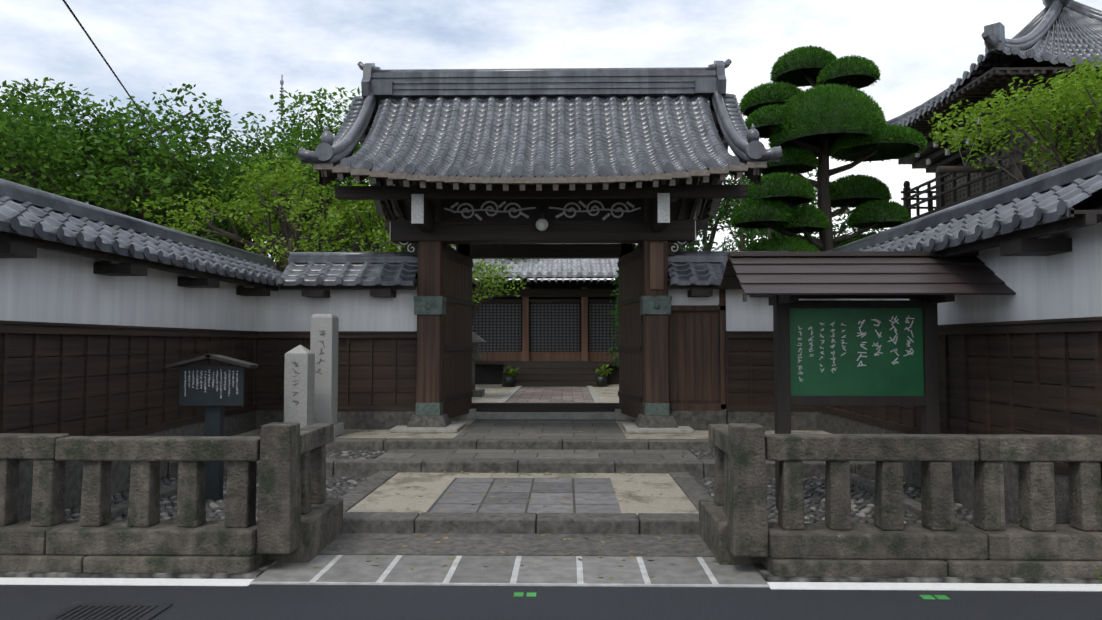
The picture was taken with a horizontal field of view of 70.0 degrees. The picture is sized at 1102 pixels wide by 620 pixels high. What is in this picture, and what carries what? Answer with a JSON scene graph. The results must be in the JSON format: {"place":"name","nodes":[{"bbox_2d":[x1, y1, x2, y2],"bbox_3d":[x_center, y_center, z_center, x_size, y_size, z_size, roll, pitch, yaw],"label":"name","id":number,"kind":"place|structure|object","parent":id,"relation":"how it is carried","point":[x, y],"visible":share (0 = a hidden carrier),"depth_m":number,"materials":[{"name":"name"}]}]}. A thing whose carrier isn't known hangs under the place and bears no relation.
{"place":"outdoors","nodes":[
{"label":"outdoors","id":0,"kind":"place"},
{"bbox_2d":[0,333,252,430],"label":"batten","id":1,"kind":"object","parent":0,"point":[98,375],"depth_m":7.71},
{"bbox_2d":[62,0,210,206],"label":"power cable","id":2,"kind":"object","parent":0,"point":[84,30],"visible":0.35,"depth_m":7.31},
{"bbox_2d":[18,411,255,519],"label":"footing wall","id":3,"kind":"structure","parent":0,"point":[233,426],"depth_m":7.95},
{"bbox_2d":[0,230,278,295],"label":"wall eave beam","id":4,"kind":"structure","parent":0,"point":[14,244],"depth_m":7.68,"materials":[{"name":"wood"}]},
{"bbox_2d":[278,75,283,120],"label":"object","id":5,"kind":"object","parent":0,"point":[281,83],"visible":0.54,"depth_m":81.08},
{"bbox_2d":[256,351,414,392],"bbox_3d":[-3.171,0.922,11.762,2.440,1.000,0.266,0,-3,1],"label":"batten","id":6,"kind":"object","parent":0,"point":[349,365],"depth_m":11.63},
{"bbox_2d":[256,410,415,429],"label":"footing wall","id":7,"kind":"structure","parent":0,"point":[370,419],"depth_m":11.53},
{"bbox_2d":[483,259,536,279],"bbox_3d":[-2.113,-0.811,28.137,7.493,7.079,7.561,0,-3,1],"label":"roof tiles","id":8,"kind":"object","parent":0,"point":[512,260],"depth_m":25.00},
{"bbox_2d":[234,384,830,449],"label":"terrace gravel ground","id":9,"kind":"structure","parent":0,"point":[496,394],"depth_m":11.14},
{"bbox_2d":[0,95,169,222],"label":"tree","id":10,"kind":"object","parent":9,"relation":"on","point":[8,100],"depth_m":19.90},
{"bbox_2d":[256,331,416,410],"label":"wood wall paneling","id":11,"kind":"structure","parent":9,"relation":"on","point":[371,378],"depth_m":11.60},
{"bbox_2d":[255,279,416,330],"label":"plaster wall","id":12,"kind":"structure","parent":11,"relation":"on","point":[296,310],"depth_m":11.67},
{"bbox_2d":[277,273,416,297],"bbox_3d":[-2.936,-0.357,11.814,1.970,0.360,1.150,0,-3,1],"label":"roof eave wood","id":13,"kind":"object","parent":12,"relation":"on","point":[322,291],"depth_m":11.34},
{"bbox_2d":[276,262,416,285],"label":"roof tiles","id":14,"kind":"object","parent":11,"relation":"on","point":[349,273],"depth_m":11.44,"materials":[{"name":"tile"}]},
{"bbox_2d":[277,277,401,283],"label":"wall eave tiles","id":15,"kind":"object","parent":14,"relation":"attached to","point":[339,280],"depth_m":11.23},
{"bbox_2d":[288,252,416,262],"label":"wall roof ridge","id":16,"kind":"structure","parent":14,"relation":"on","point":[347,257],"depth_m":11.73,"materials":[{"name":"tile"}]},
{"bbox_2d":[472,325,485,396],"bbox_3d":[-1.931,1.218,18.984,0.700,1.720,0.700,0,-3,1],"label":"stone lantern","id":17,"kind":"object","parent":9,"relation":"on","point":[476,339],"visible":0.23,"depth_m":18.83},
{"bbox_2d":[451,244,526,319],"bbox_3d":[-1.919,0.221,17.639,2.741,4.071,2.796,0,-3,1],"label":"maple tree","id":18,"kind":"object","parent":9,"relation":"on","point":[478,268],"depth_m":17.45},
{"bbox_2d":[257,386,803,577],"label":"fallen leaf litter","id":19,"kind":"object","parent":9,"relation":"on","point":[529,499],"visible":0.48,"depth_m":7.50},
{"bbox_2d":[454,419,626,447],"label":"terrace paving","id":20,"kind":"structure","parent":9,"relation":"on","point":[560,428],"depth_m":11.48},
{"bbox_2d":[335,111,747,411],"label":"gate beams","id":21,"kind":"structure","parent":9,"relation":"on","point":[578,235],"depth_m":11.48,"materials":[{"name":"wood"}]},
{"bbox_2d":[335,95,744,176],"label":"gate roof","id":22,"kind":"structure","parent":21,"relation":"on","point":[528,135],"depth_m":11.34,"materials":[{"name":"tile"}]},
{"bbox_2d":[340,156,738,176],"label":"eave tiles","id":23,"kind":"object","parent":22,"relation":"attached to","point":[646,169],"visible":0.9,"depth_m":10.05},
{"bbox_2d":[313,162,766,219],"bbox_3d":[-0.114,-1.660,12.166,5.802,0.264,4.240,0,-3,1],"label":"eave board","id":24,"kind":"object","parent":22,"relation":"attached to","point":[538,180],"depth_m":10.05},
{"bbox_2d":[319,127,760,219],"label":"gate barge boards","id":25,"kind":"object","parent":22,"relation":"attached to","point":[324,181],"visible":0.15,"depth_m":10.76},
{"bbox_2d":[395,177,697,219],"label":"gate roof underside","id":26,"kind":"structure","parent":22,"relation":"attached to","point":[676,206],"depth_m":13.70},
{"bbox_2d":[327,160,752,219],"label":"roof rafters","id":27,"kind":"object","parent":21,"relation":"on","point":[716,178],"visible":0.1,"depth_m":12.97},
{"bbox_2d":[321,168,758,190],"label":"gate rafter tips","id":28,"kind":"object","parent":27,"relation":"attached to","point":[538,186],"visible":0.94,"depth_m":10.09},
{"bbox_2d":[536,213,547,230],"bbox_3d":[-0.131,-1.269,11.328,0.180,0.260,0.180,0,-3,1],"label":"lamp","id":29,"kind":"object","parent":21,"relation":"attached to","point":[541,224],"visible":1,"depth_m":11.27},
{"bbox_2d":[390,193,695,251],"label":"carved ornaments","id":30,"kind":"object","parent":21,"relation":"attached to","point":[417,207],"visible":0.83,"depth_m":11.51},
{"bbox_2d":[390,409,693,433],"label":"gate stone bases","id":31,"kind":"object","parent":9,"relation":"on","point":[443,423],"visible":0.81,"depth_m":11.35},
{"bbox_2d":[472,275,618,386],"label":"hall beams","id":32,"kind":"structure","parent":9,"relation":"on","point":[556,374],"depth_m":24.00,"materials":[{"name":"wood"}]},
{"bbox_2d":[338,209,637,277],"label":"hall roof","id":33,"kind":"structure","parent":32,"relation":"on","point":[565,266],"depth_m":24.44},
{"bbox_2d":[476,272,618,276],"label":"hall roof caps","id":34,"kind":"object","parent":33,"relation":"attached to","point":[579,274],"visible":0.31,"depth_m":23.33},
{"bbox_2d":[473,304,618,350],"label":"lattice windows","id":35,"kind":"structure","parent":32,"relation":"in","point":[554,327],"depth_m":24.71,"materials":[{"name":"wood"}]},
{"bbox_2d":[472,280,618,383],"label":"dark hall","id":36,"kind":"structure","parent":9,"relation":"on","point":[489,374],"depth_m":24.75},
{"bbox_2d":[497,386,601,402],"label":"path kerbs","id":37,"kind":"structure","parent":9,"relation":"on","point":[511,393],"depth_m":18.74,"materials":[{"name":"stone"}]},
{"bbox_2d":[506,387,593,402],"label":"path paving","id":38,"kind":"structure","parent":9,"relation":"on","point":[566,395],"depth_m":19.11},
{"bbox_2d":[503,376,606,386],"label":"plant pots","id":39,"kind":"object","parent":9,"relation":"on","point":[509,381],"visible":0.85,"depth_m":23.04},
{"bbox_2d":[503,364,612,376],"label":"potted plants","id":40,"kind":"object","parent":39,"relation":"on","point":[512,372],"visible":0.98,"depth_m":23.13,"materials":[{"name":"green plant"}]},
{"bbox_2d":[606,243,638,372],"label":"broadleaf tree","id":41,"kind":"object","parent":9,"relation":"on","point":[616,307],"visible":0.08,"depth_m":19.76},
{"bbox_2d":[677,233,699,250],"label":"conifer tree","id":42,"kind":"object","parent":9,"relation":"on","point":[687,247],"depth_m":19.00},
{"bbox_2d":[670,411,727,429],"bbox_3d":[2.143,1.827,11.620,0.870,0.700,0.380,0,-3,1],"label":"stone wall base","id":43,"kind":"object","parent":9,"relation":"on","point":[698,420],"visible":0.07,"depth_m":11.44,"materials":[{"name":"stone"}]},
{"bbox_2d":[668,278,725,410],"bbox_3d":[2.138,0.498,11.663,0.860,1.960,0.290,0,-3,1],"label":"side door","id":44,"kind":"structure","parent":43,"relation":"on","point":[697,356],"depth_m":11.55,"materials":[{"name":"wood"}]},
{"bbox_2d":[682,180,731,250],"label":"tree","id":45,"kind":"object","parent":9,"relation":"on","point":[703,240],"depth_m":19.39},
{"bbox_2d":[715,174,766,250],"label":"conifer tree","id":46,"kind":"object","parent":9,"relation":"on","point":[738,235],"depth_m":19.04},
{"bbox_2d":[744,174,780,245],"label":"conifer tree","id":47,"kind":"object","parent":9,"relation":"on","point":[766,233],"depth_m":19.56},
{"bbox_2d":[798,194,818,238],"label":"conifer tree","id":48,"kind":"object","parent":9,"relation":"on","point":[808,207],"depth_m":19.12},
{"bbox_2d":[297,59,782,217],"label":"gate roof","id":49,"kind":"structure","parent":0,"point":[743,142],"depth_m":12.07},
{"bbox_2d":[416,182,668,417],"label":"gate posts","id":50,"kind":"object","parent":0,"point":[441,373],"visible":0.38,"depth_m":11.73,"materials":[{"name":"wood"}]},
{"bbox_2d":[413,296,671,415],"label":"pillar metal fittings","id":51,"kind":"object","parent":50,"relation":"attached to","point":[436,305],"visible":0.96,"depth_m":11.40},
{"bbox_2d":[649,243,663,289],"bbox_3d":[1.532,-0.634,11.420,0.200,0.680,0.033,0,-3,1],"label":"gate plaque","id":52,"kind":"object","parent":50,"relation":"attached to","point":[656,267],"visible":1,"depth_m":11.40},
{"bbox_2d":[478,279,613,281],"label":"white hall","id":53,"kind":"structure","parent":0,"point":[555,280],"depth_m":23.42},
{"bbox_2d":[475,287,618,360],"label":"hall posts","id":54,"kind":"object","parent":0,"point":[525,354],"visible":0.21,"depth_m":24.61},
{"bbox_2d":[0,530,1101,619],"bbox_3d":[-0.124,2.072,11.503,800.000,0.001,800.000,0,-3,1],"label":"road","id":55,"kind":"structure","parent":0,"point":[304,602],"depth_m":4.78,"materials":[{"name":"asphalt"}]},
{"bbox_2d":[43,603,172,619],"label":"drain grate","id":56,"kind":"object","parent":55,"relation":"on","point":[161,608],"visible":1,"depth_m":4.59,"materials":[{"name":"metal"}]},
{"bbox_2d":[57,606,157,619],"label":"drain grate slots","id":57,"kind":"object","parent":56,"relation":"in","point":[108,614],"visible":0.22,"depth_m":4.58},
{"bbox_2d":[0,77,251,243],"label":"tree","id":58,"kind":"object","parent":55,"relation":"on","point":[68,149],"depth_m":16.78,"materials":[{"name":"plant"}]},
{"bbox_2d":[0,320,258,460],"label":"wall side boards","id":59,"kind":"object","parent":55,"relation":"on","point":[33,341],"depth_m":7.81,"materials":[{"name":"wood"}]},
{"bbox_2d":[0,248,255,330],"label":"plaster wall","id":60,"kind":"structure","parent":59,"relation":"on","point":[45,285],"depth_m":7.90,"materials":[{"name":"paint"}]},
{"bbox_2d":[0,196,281,286],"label":"wall roof tiles","id":61,"kind":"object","parent":59,"relation":"on","point":[27,214],"depth_m":7.56,"materials":[{"name":"tile"}]},
{"bbox_2d":[0,178,275,267],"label":"roof ridge","id":62,"kind":"structure","parent":61,"relation":"on","point":[15,192],"depth_m":8.11,"materials":[{"name":"tile"}]},
{"bbox_2d":[179,366,244,501],"bbox_3d":[-3.252,1.220,7.576,0.620,1.360,0.140,0,-3,1],"label":"info sign","id":63,"kind":"object","parent":55,"relation":"on","point":[211,401],"visible":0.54,"depth_m":7.53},
{"bbox_2d":[184,369,237,398],"bbox_3d":[-3.254,0.708,7.527,0.527,0.280,0.001,0,-3,1],"label":"sign lettering","id":64,"kind":"object","parent":63,"relation":"on","point":[213,381],"visible":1,"depth_m":7.53},
{"bbox_2d":[165,354,257,367],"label":"signboard roof","id":65,"kind":"structure","parent":63,"relation":"attached to","point":[219,357],"depth_m":7.46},
{"bbox_2d":[99,161,380,269],"bbox_3d":[-9.686,-1.308,26.538,9.220,8.045,9.700,0,-3,1],"label":"tree","id":66,"kind":"object","parent":55,"relation":"on","point":[251,239],"depth_m":24.58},
{"bbox_2d":[132,151,404,272],"bbox_3d":[-5.220,-0.508,15.882,5.403,5.381,4.921,0,-3,1],"label":"maple tree","id":67,"kind":"object","parent":55,"relation":"on","point":[255,206],"depth_m":15.58,"materials":[{"name":"plant"}]},
{"bbox_2d":[151,86,394,271],"bbox_3d":[-6.088,-1.684,20.955,8.944,8.295,7.877,0,-3,1],"label":"tree","id":68,"kind":"object","parent":55,"relation":"on","point":[287,148],"depth_m":19.88,"materials":[{"name":"plant"}]},
{"bbox_2d":[314,180,450,251],"bbox_3d":[-3.401,-0.281,16.786,3.296,5.019,3.781,0,-3,1],"label":"maple tree","id":69,"kind":"object","parent":55,"relation":"on","point":[364,207],"depth_m":16.30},
{"bbox_2d":[250,555,768,586],"bbox_3d":[-0.272,1.852,5.448,3.380,0.112,0.680,0,-3,1],"label":"paved apron","id":70,"kind":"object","parent":55,"relation":"on","point":[475,571],"depth_m":5.39,"materials":[{"name":"stone"}]},
{"bbox_2d":[318,533,713,556],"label":"entrance plain paving","id":71,"kind":"structure","parent":55,"relation":"on","point":[495,544],"depth_m":6.06,"materials":[{"name":"stone"}]},
{"bbox_2d":[347,473,698,516],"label":"paving","id":72,"kind":"structure","parent":55,"relation":"on","point":[672,498],"depth_m":7.77,"materials":[{"name":"stone"}]},
{"bbox_2d":[426,478,620,514],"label":"stone paving slabs","id":73,"kind":"structure","parent":72,"relation":"on","point":[600,497],"depth_m":7.47,"materials":[{"name":"stone"}]},
{"bbox_2d":[375,449,698,460],"bbox_3d":[-0.162,1.926,9.598,3.800,0.325,0.900,0,-3,1],"label":"paving band","id":74,"kind":"object","parent":55,"relation":"on","point":[519,454],"depth_m":9.60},
{"bbox_2d":[0,422,1101,577],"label":"stone fence","id":75,"kind":"object","parent":55,"relation":"on","point":[300,517],"visible":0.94,"depth_m":5.37,"materials":[{"name":"stone"}]},
{"bbox_2d":[0,578,1101,590],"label":"white road line","id":76,"kind":"object","parent":55,"relation":"on","point":[772,585],"visible":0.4,"depth_m":5.12,"materials":[{"name":"paint"}]},
{"bbox_2d":[0,477,1101,583],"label":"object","id":77,"kind":"object","parent":55,"relation":"on","point":[764,572],"visible":0.04,"depth_m":5.25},
{"bbox_2d":[73,438,965,533],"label":"step kerbs","id":78,"kind":"structure","parent":77,"relation":"on","point":[380,472],"depth_m":8.83,"materials":[{"name":"stone"}]},
{"bbox_2d":[64,449,1010,523],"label":"pebble beds","id":79,"kind":"object","parent":77,"relation":"on","point":[816,500],"visible":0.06,"depth_m":7.69,"materials":[{"name":"gravel"}]},
{"bbox_2d":[284,314,343,436],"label":"stone pillars","id":80,"kind":"structure","parent":79,"relation":"on","point":[316,397],"depth_m":10.64,"materials":[{"name":"stone"}]},
{"bbox_2d":[291,330,325,405],"bbox_3d":[-3.202,0.752,10.365,0.142,0.975,0.651,-1,-3,14],"label":"engraved lettering","id":81,"kind":"object","parent":80,"relation":"attached to","point":[295,363],"visible":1,"depth_m":10.06},
{"bbox_2d":[514,592,949,598],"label":"green road markings","id":82,"kind":"object","parent":55,"relation":"on","point":[518,594],"visible":1,"depth_m":4.89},
{"bbox_2d":[709,170,892,248],"bbox_3d":[7.379,-1.010,23.706,6.164,7.138,6.069,0,-3,1],"label":"tree behind gate","id":83,"kind":"object","parent":55,"relation":"on","point":[847,211],"depth_m":22.92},
{"bbox_2d":[729,45,927,251],"bbox_3d":[5.010,-1.666,14.414,3.508,6.631,2.371,0,-3,1],"label":"pine tree","id":84,"kind":"object","parent":55,"relation":"on","point":[864,97],"depth_m":14.14,"materials":[{"name":"plant"}]},
{"bbox_2d":[769,295,954,509],"bbox_3d":[2.790,0.850,7.135,1.460,2.060,0.720,0,-3,1],"label":"notice board frame","id":85,"kind":"object","parent":55,"relation":"on","point":[785,400],"visible":0.79,"depth_m":7.16,"materials":[{"name":"wood"}]},
{"bbox_2d":[790,308,923,395],"bbox_3d":[2.792,0.384,7.215,1.220,0.800,0.040,0,-3,1],"label":"green notice board","id":86,"kind":"object","parent":85,"relation":"attached to","point":[880,374],"visible":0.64,"depth_m":7.19,"materials":[{"name":"paint"}]},
{"bbox_2d":[797,315,913,381],"bbox_3d":[2.789,0.355,7.195,1.072,0.613,0.001,0,-3,1],"label":"sign lettering","id":87,"kind":"object","parent":86,"relation":"attached to","point":[879,335],"visible":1,"depth_m":7.20},
{"bbox_2d":[720,251,1015,301],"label":"notice board roof","id":88,"kind":"structure","parent":85,"relation":"on","point":[853,273],"depth_m":6.95,"materials":[{"name":"wood"}]},
{"bbox_2d":[822,316,1101,483],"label":"wall side boards","id":89,"kind":"object","parent":55,"relation":"on","point":[1042,340],"depth_m":6.55,"materials":[{"name":"wood"}]},
{"bbox_2d":[823,206,1101,324],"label":"white plaster wall","id":90,"kind":"structure","parent":89,"relation":"on","point":[1063,285],"depth_m":6.23,"materials":[{"name":"paint"}]},
{"bbox_2d":[858,170,1101,252],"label":"roof tiles","id":91,"kind":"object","parent":89,"relation":"on","point":[1078,190],"depth_m":6.30,"materials":[{"name":"tile"}]},
{"bbox_2d":[826,153,1101,251],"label":"roof ridge","id":92,"kind":"structure","parent":91,"relation":"on","point":[1089,167],"depth_m":7.02,"materials":[{"name":"tile"}]},
{"bbox_2d":[893,200,1071,250],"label":"eave end tiles","id":93,"kind":"object","parent":91,"relation":"attached to","point":[1062,207],"depth_m":6.06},
{"bbox_2d":[1088,188,1101,197],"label":"roof tiles","id":94,"kind":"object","parent":89,"relation":"on","point":[1097,192],"depth_m":6.07,"materials":[{"name":"tile"}]},
{"bbox_2d":[928,55,1101,181],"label":"maple tree","id":95,"kind":"object","parent":55,"relation":"on","point":[1073,96],"depth_m":11.20,"materials":[{"name":"plant"}]},
{"bbox_2d":[0,0,1101,279],"label":"sky","id":96,"kind":"structure","parent":0,"point":[237,53],"materials":[{"name":"white"}]},
{"bbox_2d":[671,276,714,282],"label":"eave end tiles","id":97,"kind":"object","parent":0,"point":[692,279],"depth_m":11.13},
{"bbox_2d":[679,172,747,250],"bbox_3d":[3.430,-1.316,21.871,5.217,7.561,5.559,0,-3,1],"label":"tree behind gate","id":98,"kind":"object","parent":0,"point":[729,204],"depth_m":21.91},
{"bbox_2d":[668,273,772,296],"bbox_3d":[2.618,-0.361,11.706,1.820,0.360,1.150,0,-3,1],"label":"roof eave wood","id":99,"kind":"object","parent":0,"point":[695,290],"depth_m":11.24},
{"bbox_2d":[668,261,725,284],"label":"roof tiles","id":100,"kind":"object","parent":99,"relation":"on","point":[701,272],"depth_m":11.38,"materials":[{"name":"tile"}]},
{"bbox_2d":[668,251,787,261],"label":"wall roof ridge","id":101,"kind":"structure","parent":100,"relation":"on","point":[701,256],"depth_m":11.63,"materials":[{"name":"tile"}]},
{"bbox_2d":[729,351,773,365],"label":"wall battens","id":102,"kind":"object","parent":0,"point":[752,351],"depth_m":11.52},
{"bbox_2d":[725,331,821,410],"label":"wood wall paneling","id":103,"kind":"structure","parent":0,"point":[750,387],"depth_m":11.48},
{"bbox_2d":[726,289,822,330],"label":"white plaster wall","id":104,"kind":"structure","parent":103,"relation":"on","point":[753,314],"depth_m":11.55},
{"bbox_2d":[725,409,821,430],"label":"footing wall","id":105,"kind":"structure","parent":0,"point":[807,420],"depth_m":11.42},
{"bbox_2d":[822,411,1101,523],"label":"footing wall","id":106,"kind":"structure","parent":0,"point":[963,480],"depth_m":7.31,"materials":[{"name":"stone"}]},
{"bbox_2d":[894,332,1095,434],"bbox_3d":[4.066,0.778,8.450,0.266,1.000,6.650,0,-3,1],"label":"batten","id":107,"kind":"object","parent":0,"point":[1017,381],"depth_m":6.52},
{"bbox_2d":[898,97,1098,220],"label":"tower","id":108,"kind":"structure","parent":0,"point":[936,156],"depth_m":18.41,"materials":[{"name":"wood"}]},
{"bbox_2d":[896,67,1101,158],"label":"roof eaves","id":109,"kind":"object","parent":108,"relation":"on","point":[984,86],"depth_m":15.93,"materials":[{"name":"brown wood"}]},
{"bbox_2d":[953,129,979,165],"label":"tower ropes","id":110,"kind":"object","parent":109,"relation":"hanging from","point":[969,153],"visible":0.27,"depth_m":17.46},
{"bbox_2d":[936,166,1004,172],"bbox_3d":[9.488,-3.123,17.450,1.800,0.143,0.150,0,-3,1],"label":"striker log","id":111,"kind":"object","parent":110,"relation":"hanging from","point":[957,169],"visible":0.5,"depth_m":17.40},
{"bbox_2d":[896,4,1061,125],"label":"tower roof","id":112,"kind":"structure","parent":109,"relation":"on","point":[991,60],"depth_m":16.24,"materials":[{"name":"tile"}]},
{"bbox_2d":[894,47,990,125],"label":"roof edge tiles","id":113,"kind":"object","parent":112,"relation":"attached to","point":[952,86],"visible":0.48,"depth_m":16.87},
{"bbox_2d":[1008,9,1072,66],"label":"tower roof","id":114,"kind":"structure","parent":109,"relation":"on","point":[1025,62],"depth_m":19.50,"materials":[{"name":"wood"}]},
{"bbox_2d":[992,7,1101,67],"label":"tower roof","id":115,"kind":"structure","parent":109,"relation":"on","point":[1070,35],"depth_m":17.21,"materials":[{"name":"tile"}]},
{"bbox_2d":[886,0,1101,125],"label":"tower roof ridges","id":116,"kind":"object","parent":115,"relation":"on","point":[993,35],"visible":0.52,"depth_m":17.83,"materials":[{"name":"tile"}]},
{"bbox_2d":[996,42,1096,65],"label":"eave end tiles","id":117,"kind":"object","parent":115,"relation":"attached to","point":[1045,56],"visible":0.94,"depth_m":15.01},
{"bbox_2d":[944,140,1097,204],"bbox_3d":[12.007,-3.107,18.401,3.884,0.750,3.884,0,-3,1],"label":"tower lattice","id":118,"kind":"object","parent":108,"relation":"attached to","point":[990,183],"visible":0.1,"depth_m":18.52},
{"bbox_2d":[931,194,1101,257],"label":"eave","id":119,"kind":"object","parent":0,"point":[1017,241],"depth_m":5.87,"materials":[{"name":"wood"}]}
]}

